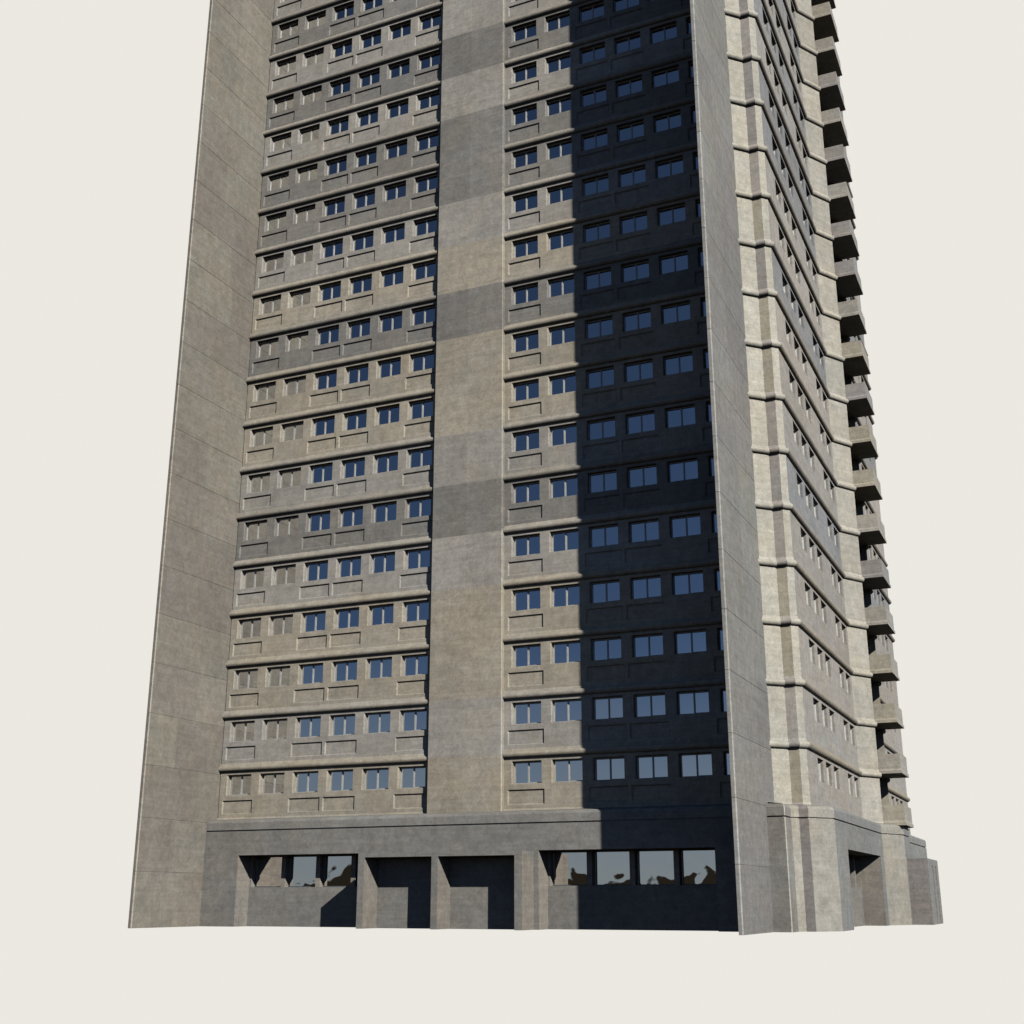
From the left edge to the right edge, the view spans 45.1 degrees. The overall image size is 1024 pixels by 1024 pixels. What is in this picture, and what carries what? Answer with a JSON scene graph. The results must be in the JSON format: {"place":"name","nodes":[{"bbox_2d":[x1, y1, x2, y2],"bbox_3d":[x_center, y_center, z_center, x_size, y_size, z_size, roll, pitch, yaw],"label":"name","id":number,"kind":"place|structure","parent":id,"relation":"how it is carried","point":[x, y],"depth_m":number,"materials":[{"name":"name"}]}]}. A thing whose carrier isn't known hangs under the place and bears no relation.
{"place":"outdoors","nodes":[
{"label":"outdoors","id":0,"kind":"place"},
{"bbox_2d":[0,0,1023,1023],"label":"sky","id":1,"kind":"structure","parent":0,"point":[99,114],"depth_m":227.13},
{"bbox_2d":[128,0,942,934],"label":"tower block","id":2,"kind":"structure","parent":0,"point":[522,564],"depth_m":64.35,"materials":[{"name":"concrete"}]},
{"bbox_2d":[229,775,250,794],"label":"window","id":3,"kind":"structure","parent":2,"relation":"in","point":[239,784],"depth_m":65.17,"materials":[{"name":"grey glass"}]},
{"bbox_2d":[232,721,254,741],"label":"window","id":4,"kind":"structure","parent":2,"relation":"in","point":[242,731],"depth_m":66.00,"materials":[{"name":"beige glass"}]},
{"bbox_2d":[255,856,281,886],"bbox_3d":[-12.422,18.487,63.388,1.800,1.545,0.080,-8,-19,23],"label":"ground floor window","id":5,"kind":"structure","parent":2,"relation":"in","point":[268,868],"depth_m":63.46,"materials":[{"name":"glass"}]},
{"bbox_2d":[261,773,283,793],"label":"window","id":6,"kind":"structure","parent":2,"relation":"in","point":[271,783],"depth_m":64.36,"materials":[{"name":"beige glass"}]},
{"bbox_2d":[264,719,286,739],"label":"window","id":7,"kind":"structure","parent":2,"relation":"in","point":[274,729],"depth_m":65.20,"materials":[{"name":"grey glass"}]},
{"bbox_2d":[268,667,289,686],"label":"window","id":8,"kind":"structure","parent":2,"relation":"in","point":[280,676],"depth_m":66.05,"materials":[{"name":"grey glass"}]},
{"bbox_2d":[288,855,315,886],"bbox_3d":[-10.548,18.234,62.586,1.810,1.545,0.080,-8,-19,23],"label":"ground floor window","id":9,"kind":"structure","parent":2,"relation":"in","point":[302,868],"depth_m":62.64,"materials":[{"name":"glass"}]},
{"bbox_2d":[295,772,317,792],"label":"window","id":10,"kind":"structure","parent":2,"relation":"in","point":[304,781],"depth_m":63.55,"materials":[{"name":"blue glass"}]},
{"bbox_2d":[297,717,320,737],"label":"window","id":11,"kind":"structure","parent":2,"relation":"in","point":[307,727],"depth_m":64.38,"materials":[{"name":"blue glass"}]},
{"bbox_2d":[300,664,322,683],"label":"window","id":12,"kind":"structure","parent":2,"relation":"in","point":[313,673],"depth_m":65.23,"materials":[{"name":"blue glass"}]},
{"bbox_2d":[303,612,325,631],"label":"window","id":13,"kind":"structure","parent":2,"relation":"in","point":[312,621],"depth_m":66.06,"materials":[{"name":"blue glass"}]},
{"bbox_2d":[323,855,351,886],"bbox_3d":[-8.668,17.981,61.781,1.810,1.545,0.080,-8,-19,23],"label":"ground floor window","id":14,"kind":"structure","parent":2,"relation":"in","point":[336,868],"depth_m":61.84,"materials":[{"name":"glass"}]},
{"bbox_2d":[329,770,352,790],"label":"window","id":15,"kind":"structure","parent":2,"relation":"in","point":[342,780],"depth_m":62.73,"materials":[{"name":"blue glass"}]},
{"bbox_2d":[331,715,354,735],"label":"window","id":16,"kind":"structure","parent":2,"relation":"in","point":[343,724],"depth_m":63.58,"materials":[{"name":"blue glass"}]},
{"bbox_2d":[334,661,356,681],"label":"window","id":17,"kind":"structure","parent":2,"relation":"in","point":[343,671],"depth_m":64.42,"materials":[{"name":"blue glass"}]},
{"bbox_2d":[336,608,358,628],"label":"window","id":18,"kind":"structure","parent":2,"relation":"in","point":[348,618],"depth_m":65.26,"materials":[{"name":"blue glass"}]},
{"bbox_2d":[338,557,360,576],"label":"window","id":19,"kind":"structure","parent":2,"relation":"in","point":[351,566],"depth_m":66.10,"materials":[{"name":"blue glass"}]},
{"bbox_2d":[364,768,388,789],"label":"window","id":20,"kind":"structure","parent":2,"relation":"in","point":[373,778],"depth_m":61.93,"materials":[{"name":"blue glass"}]},
{"bbox_2d":[366,712,389,733],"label":"window","id":21,"kind":"structure","parent":2,"relation":"in","point":[375,722],"depth_m":62.76,"materials":[{"name":"blue glass"}]},
{"bbox_2d":[368,658,391,678],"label":"window","id":22,"kind":"structure","parent":2,"relation":"in","point":[377,668],"depth_m":63.61,"materials":[{"name":"blue glass"}]},
{"bbox_2d":[370,604,393,624],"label":"window","id":23,"kind":"structure","parent":2,"relation":"in","point":[378,614],"depth_m":64.46,"materials":[{"name":"blue glass"}]},
{"bbox_2d":[372,553,394,572],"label":"window","id":24,"kind":"structure","parent":2,"relation":"in","point":[383,562],"depth_m":65.29,"materials":[{"name":"blue glass"}]},
{"bbox_2d":[373,502,396,522],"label":"window","id":25,"kind":"structure","parent":2,"relation":"in","point":[383,512],"depth_m":66.13,"materials":[{"name":"blue glass"}]},
{"bbox_2d":[400,766,424,787],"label":"window","id":26,"kind":"structure","parent":2,"relation":"in","point":[410,777],"depth_m":61.13,"materials":[{"name":"blue glass"}]},
{"bbox_2d":[401,710,426,730],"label":"window","id":27,"kind":"structure","parent":2,"relation":"in","point":[415,720],"depth_m":61.96,"materials":[{"name":"blue glass"}]},
{"bbox_2d":[403,654,427,675],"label":"window","id":28,"kind":"structure","parent":2,"relation":"in","point":[418,664],"depth_m":62.81,"materials":[{"name":"blue glass"}]},
{"bbox_2d":[404,601,428,621],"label":"window","id":29,"kind":"structure","parent":2,"relation":"in","point":[414,611],"depth_m":63.64,"materials":[{"name":"blue glass"}]},
{"bbox_2d":[406,548,429,568],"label":"window","id":30,"kind":"structure","parent":2,"relation":"in","point":[415,558],"depth_m":64.49,"materials":[{"name":"blue glass"}]},
{"bbox_2d":[407,497,430,517],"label":"window","id":31,"kind":"structure","parent":2,"relation":"in","point":[418,507],"depth_m":65.33,"materials":[{"name":"blue glass"}]},
{"bbox_2d":[408,448,431,467],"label":"window","id":32,"kind":"structure","parent":2,"relation":"in","point":[422,457],"depth_m":66.18,"materials":[{"name":"blue glass"}]},
{"bbox_2d":[514,332,537,351],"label":"window","id":33,"kind":"structure","parent":2,"relation":"in","point":[528,341],"depth_m":65.44,"materials":[{"name":"blue glass"}]},
{"bbox_2d":[514,284,537,304],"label":"window","id":34,"kind":"structure","parent":2,"relation":"in","point":[528,293],"depth_m":66.27,"materials":[{"name":"blue glass"}]},
{"bbox_2d":[514,430,538,451],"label":"window","id":35,"kind":"structure","parent":2,"relation":"in","point":[528,440],"depth_m":63.75,"materials":[{"name":"blue glass"}]},
{"bbox_2d":[514,380,538,400],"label":"window","id":36,"kind":"structure","parent":2,"relation":"in","point":[528,390],"depth_m":64.58,"materials":[{"name":"blue glass"}]},
{"bbox_2d":[514,589,539,610],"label":"window","id":37,"kind":"structure","parent":2,"relation":"in","point":[526,599],"depth_m":61.22,"materials":[{"name":"blue glass"}]},
{"bbox_2d":[514,535,539,555],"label":"window","id":38,"kind":"structure","parent":2,"relation":"in","point":[526,545],"depth_m":62.06,"materials":[{"name":"blue glass"}]},
{"bbox_2d":[514,482,539,502],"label":"window","id":39,"kind":"structure","parent":2,"relation":"in","point":[527,492],"depth_m":62.90,"materials":[{"name":"blue glass"}]},
{"bbox_2d":[514,702,540,724],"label":"window","id":40,"kind":"structure","parent":2,"relation":"in","point":[524,713],"depth_m":59.52,"materials":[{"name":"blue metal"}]},
{"bbox_2d":[514,645,540,666],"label":"window","id":41,"kind":"structure","parent":2,"relation":"in","point":[530,655],"depth_m":60.37,"materials":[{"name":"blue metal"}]},
{"bbox_2d":[514,761,541,783],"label":"window","id":42,"kind":"structure","parent":2,"relation":"in","point":[530,771],"depth_m":58.69,"materials":[{"name":"blue glass"}]},
{"bbox_2d":[548,230,572,249],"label":"window","id":43,"kind":"structure","parent":2,"relation":"in","point":[562,239],"depth_m":66.31,"materials":[{"name":"blue glass"}]},
{"bbox_2d":[549,276,573,296],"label":"window","id":44,"kind":"structure","parent":2,"relation":"in","point":[566,285],"depth_m":65.47,"materials":[{"name":"blue glass"}]},
{"bbox_2d":[549,324,574,345],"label":"window","id":45,"kind":"structure","parent":2,"relation":"in","point":[565,334],"depth_m":64.62,"materials":[{"name":"blue glass"}]},
{"bbox_2d":[550,374,575,394],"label":"window","id":46,"kind":"structure","parent":2,"relation":"in","point":[567,383],"depth_m":63.78,"materials":[{"name":"blue glass"}]},
{"bbox_2d":[550,424,576,445],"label":"window","id":47,"kind":"structure","parent":2,"relation":"in","point":[565,434],"depth_m":62.93,"materials":[{"name":"blue glass"}]},
{"bbox_2d":[551,476,577,497],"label":"window","id":48,"kind":"structure","parent":2,"relation":"in","point":[563,487],"depth_m":62.09,"materials":[{"name":"blue glass"}]},
{"bbox_2d":[551,530,578,551],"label":"window","id":49,"kind":"structure","parent":2,"relation":"in","point":[566,540],"depth_m":61.25,"materials":[{"name":"blue glass"}]},
{"bbox_2d":[552,585,579,606],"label":"window","id":50,"kind":"structure","parent":2,"relation":"in","point":[563,595],"depth_m":60.42,"materials":[{"name":"blue glass"}]},
{"bbox_2d":[553,699,580,721],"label":"window","id":51,"kind":"structure","parent":2,"relation":"in","point":[563,710],"depth_m":58.73,"materials":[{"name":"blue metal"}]},
{"bbox_2d":[553,641,580,663],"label":"window","id":52,"kind":"structure","parent":2,"relation":"in","point":[566,652],"depth_m":59.57,"materials":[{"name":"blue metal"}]},
{"bbox_2d":[554,759,582,781],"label":"window","id":53,"kind":"structure","parent":2,"relation":"in","point":[570,770],"depth_m":57.88,"materials":[{"name":"blue glass"}]},
{"bbox_2d":[553,851,586,885],"bbox_3d":[2.728,16.444,56.900,1.800,1.545,0.080,-8,-19,23],"label":"ground floor window","id":54,"kind":"structure","parent":2,"relation":"in","point":[569,867],"depth_m":56.94,"materials":[{"name":"glass"}]},
{"bbox_2d":[583,175,608,195],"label":"window","id":55,"kind":"structure","parent":2,"relation":"in","point":[600,184],"depth_m":66.34,"materials":[{"name":"blue glass"}]},
{"bbox_2d":[584,221,609,241],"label":"window","id":56,"kind":"structure","parent":2,"relation":"in","point":[602,230],"depth_m":65.50,"materials":[{"name":"blue glass"}]},
{"bbox_2d":[585,269,610,289],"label":"window","id":57,"kind":"structure","parent":2,"relation":"in","point":[601,278],"depth_m":64.66,"materials":[{"name":"blue glass"}]},
{"bbox_2d":[586,317,612,338],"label":"window","id":58,"kind":"structure","parent":2,"relation":"in","point":[601,327],"depth_m":63.81,"materials":[{"name":"blue glass"}]},
{"bbox_2d":[587,367,613,388],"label":"window","id":59,"kind":"structure","parent":2,"relation":"in","point":[601,377],"depth_m":62.98,"materials":[{"name":"blue glass"}]},
{"bbox_2d":[588,418,614,439],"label":"window","id":60,"kind":"structure","parent":2,"relation":"in","point":[602,428],"depth_m":62.14,"materials":[{"name":"blue glass"}]},
{"bbox_2d":[589,471,616,492],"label":"window","id":61,"kind":"structure","parent":2,"relation":"in","point":[605,481],"depth_m":61.29,"materials":[{"name":"blue glass"}]},
{"bbox_2d":[590,525,617,546],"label":"window","id":62,"kind":"structure","parent":2,"relation":"in","point":[605,535],"depth_m":60.45,"materials":[{"name":"blue glass"}]},
{"bbox_2d":[591,580,619,602],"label":"window","id":63,"kind":"structure","parent":2,"relation":"in","point":[608,591],"depth_m":59.60,"materials":[{"name":"blue glass"}]},
{"bbox_2d":[592,637,620,660],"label":"window","id":64,"kind":"structure","parent":2,"relation":"in","point":[603,649],"depth_m":58.76,"materials":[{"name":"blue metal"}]},
{"bbox_2d":[594,696,622,719],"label":"window","id":65,"kind":"structure","parent":2,"relation":"in","point":[607,707],"depth_m":57.90,"materials":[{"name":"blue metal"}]},
{"bbox_2d":[595,757,624,780],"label":"window","id":66,"kind":"structure","parent":2,"relation":"in","point":[612,768],"depth_m":57.08,"materials":[{"name":"blue glass"}]},
{"bbox_2d":[594,850,629,885],"bbox_3d":[4.603,16.191,56.097,1.810,1.545,0.080,-8,-19,23],"label":"ground floor window","id":67,"kind":"structure","parent":2,"relation":"in","point":[611,867],"depth_m":56.14,"materials":[{"name":"glass"}]},
{"bbox_2d":[618,121,643,141],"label":"window","id":68,"kind":"structure","parent":2,"relation":"in","point":[634,130],"depth_m":66.37,"materials":[{"name":"blue glass"}]},
{"bbox_2d":[619,166,645,186],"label":"window","id":69,"kind":"structure","parent":2,"relation":"in","point":[634,176],"depth_m":65.53,"materials":[{"name":"blue glass"}]},
{"bbox_2d":[621,213,646,233],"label":"window","id":70,"kind":"structure","parent":2,"relation":"in","point":[637,222],"depth_m":64.69,"materials":[{"name":"blue glass"}]},
{"bbox_2d":[622,261,648,281],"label":"window","id":71,"kind":"structure","parent":2,"relation":"in","point":[639,270],"depth_m":63.86,"materials":[{"name":"blue glass"}]},
{"bbox_2d":[624,310,650,331],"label":"window","id":72,"kind":"structure","parent":2,"relation":"in","point":[642,319],"depth_m":63.01,"materials":[{"name":"blue glass"}]},
{"bbox_2d":[625,360,652,381],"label":"window","id":73,"kind":"structure","parent":2,"relation":"in","point":[640,370],"depth_m":62.17,"materials":[{"name":"blue glass"}]},
{"bbox_2d":[627,412,654,433],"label":"window","id":74,"kind":"structure","parent":2,"relation":"in","point":[643,422],"depth_m":61.32,"materials":[{"name":"blue glass"}]},
{"bbox_2d":[628,465,656,487],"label":"window","id":75,"kind":"structure","parent":2,"relation":"in","point":[647,475],"depth_m":60.48,"materials":[{"name":"blue glass"}]},
{"bbox_2d":[630,520,658,542],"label":"window","id":76,"kind":"structure","parent":2,"relation":"in","point":[645,530],"depth_m":59.64,"materials":[{"name":"blue glass"}]},
{"bbox_2d":[632,576,660,598],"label":"window","id":77,"kind":"structure","parent":2,"relation":"in","point":[646,587],"depth_m":58.79,"materials":[{"name":"blue glass"}]},
{"bbox_2d":[633,634,662,656],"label":"window","id":78,"kind":"structure","parent":2,"relation":"in","point":[645,645],"depth_m":57.95,"materials":[{"name":"blue glass"}]},
{"bbox_2d":[635,693,665,716],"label":"window","id":79,"kind":"structure","parent":2,"relation":"in","point":[651,704],"depth_m":57.10,"materials":[{"name":"blue glass"}]},
{"bbox_2d":[637,755,667,778],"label":"window","id":80,"kind":"structure","parent":2,"relation":"in","point":[655,766],"depth_m":56.26,"materials":[{"name":"blue glass"}]},
{"bbox_2d":[637,849,673,884],"bbox_3d":[6.482,15.938,55.293,1.810,1.545,0.080,-8,-19,23],"label":"ground floor window","id":81,"kind":"structure","parent":2,"relation":"in","point":[655,866],"depth_m":55.32,"materials":[{"name":"glass"}]},
{"bbox_2d":[654,111,680,131],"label":"window","id":82,"kind":"structure","parent":2,"relation":"in","point":[673,120],"depth_m":65.57,"materials":[{"name":"blue glass"}]},
{"bbox_2d":[656,157,683,178],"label":"window","id":83,"kind":"structure","parent":2,"relation":"in","point":[675,166],"depth_m":64.74,"materials":[{"name":"blue glass"}]},
{"bbox_2d":[658,204,685,225],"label":"window","id":84,"kind":"structure","parent":2,"relation":"in","point":[676,213],"depth_m":63.89,"materials":[{"name":"blue glass"}]},
{"bbox_2d":[660,252,687,273],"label":"window","id":85,"kind":"structure","parent":2,"relation":"in","point":[678,262],"depth_m":63.04,"materials":[{"name":"blue glass"}]},
{"bbox_2d":[662,302,690,323],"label":"window","id":86,"kind":"structure","parent":2,"relation":"in","point":[678,312],"depth_m":62.20,"materials":[{"name":"blue glass"}]},
{"bbox_2d":[664,353,692,374],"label":"window","id":87,"kind":"structure","parent":2,"relation":"in","point":[679,363],"depth_m":61.35,"materials":[{"name":"blue glass"}]},
{"bbox_2d":[666,405,695,427],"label":"window","id":88,"kind":"structure","parent":2,"relation":"in","point":[681,416],"depth_m":60.51,"materials":[{"name":"blue glass"}]},
{"bbox_2d":[668,459,697,481],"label":"window","id":89,"kind":"structure","parent":2,"relation":"in","point":[682,470],"depth_m":59.66,"materials":[{"name":"blue glass"}]},
{"bbox_2d":[671,514,700,537],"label":"window","id":90,"kind":"structure","parent":2,"relation":"in","point":[685,525],"depth_m":58.83,"materials":[{"name":"blue glass"}]},
{"bbox_2d":[673,571,703,594],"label":"window","id":91,"kind":"structure","parent":2,"relation":"in","point":[685,583],"depth_m":57.99,"materials":[{"name":"blue glass"}]},
{"bbox_2d":[675,630,706,653],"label":"window","id":92,"kind":"structure","parent":2,"relation":"in","point":[691,641],"depth_m":57.15,"materials":[{"name":"blue glass"}]},
{"bbox_2d":[678,690,709,714],"bbox_3d":[8.323,8.716,56.280,1.500,1.034,0.090,-8,-19,23],"label":"window","id":93,"kind":"structure","parent":2,"relation":"in","point":[694,702],"depth_m":56.30,"materials":[{"name":"blue glass"}]},
{"bbox_2d":[692,107,695,122],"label":"window","id":94,"kind":"structure","parent":2,"relation":"in","point":[693,109],"depth_m":65.01,"materials":[{"name":"blue glass"}]},
{"bbox_2d":[680,753,712,776],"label":"window","id":95,"kind":"structure","parent":2,"relation":"in","point":[697,764],"depth_m":55.46,"materials":[{"name":"blue glass"}]},
{"bbox_2d":[680,848,715,884],"bbox_3d":[8.368,15.684,54.485,1.826,1.545,0.080,-8,-19,23],"label":"ground floor window","id":96,"kind":"structure","parent":2,"relation":"in","point":[698,867],"depth_m":54.54,"materials":[{"name":"glass"}]},
{"bbox_2d":[697,201,700,216],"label":"window","id":97,"kind":"structure","parent":2,"relation":"in","point":[698,202],"depth_m":63.32,"materials":[{"name":"blue glass"}]},
{"bbox_2d":[699,249,703,265],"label":"window","id":98,"kind":"structure","parent":2,"relation":"in","point":[701,250],"depth_m":62.49,"materials":[{"name":"blue glass"}]},
{"bbox_2d":[702,299,705,316],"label":"window","id":99,"kind":"structure","parent":2,"relation":"in","point":[703,300],"depth_m":61.64,"materials":[{"name":"blue glass"}]},
{"bbox_2d":[704,350,708,367],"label":"window","id":100,"kind":"structure","parent":2,"relation":"in","point":[706,351],"depth_m":60.79,"materials":[{"name":"blue glass"}]},
{"bbox_2d":[707,403,711,421],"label":"window","id":101,"kind":"structure","parent":2,"relation":"in","point":[709,413],"depth_m":59.95,"materials":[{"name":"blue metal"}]},
{"bbox_2d":[710,457,714,475],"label":"window","id":102,"kind":"structure","parent":2,"relation":"in","point":[712,471],"depth_m":59.10,"materials":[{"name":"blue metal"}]},
{"bbox_2d":[713,512,717,532],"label":"window","id":103,"kind":"structure","parent":2,"relation":"in","point":[715,528],"depth_m":58.26,"materials":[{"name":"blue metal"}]},
{"bbox_2d":[716,570,720,590],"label":"window","id":104,"kind":"structure","parent":2,"relation":"in","point":[718,587],"depth_m":57.41,"materials":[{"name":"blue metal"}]},
{"bbox_2d":[719,629,723,649],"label":"window","id":105,"kind":"structure","parent":2,"relation":"in","point":[721,644],"depth_m":56.57,"materials":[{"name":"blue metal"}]},
{"bbox_2d":[722,689,726,711],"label":"window","id":106,"kind":"structure","parent":2,"relation":"in","point":[724,701],"depth_m":55.73,"materials":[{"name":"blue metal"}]},
{"bbox_2d":[725,752,729,774],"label":"window","id":107,"kind":"structure","parent":2,"relation":"in","point":[727,759],"depth_m":54.90,"materials":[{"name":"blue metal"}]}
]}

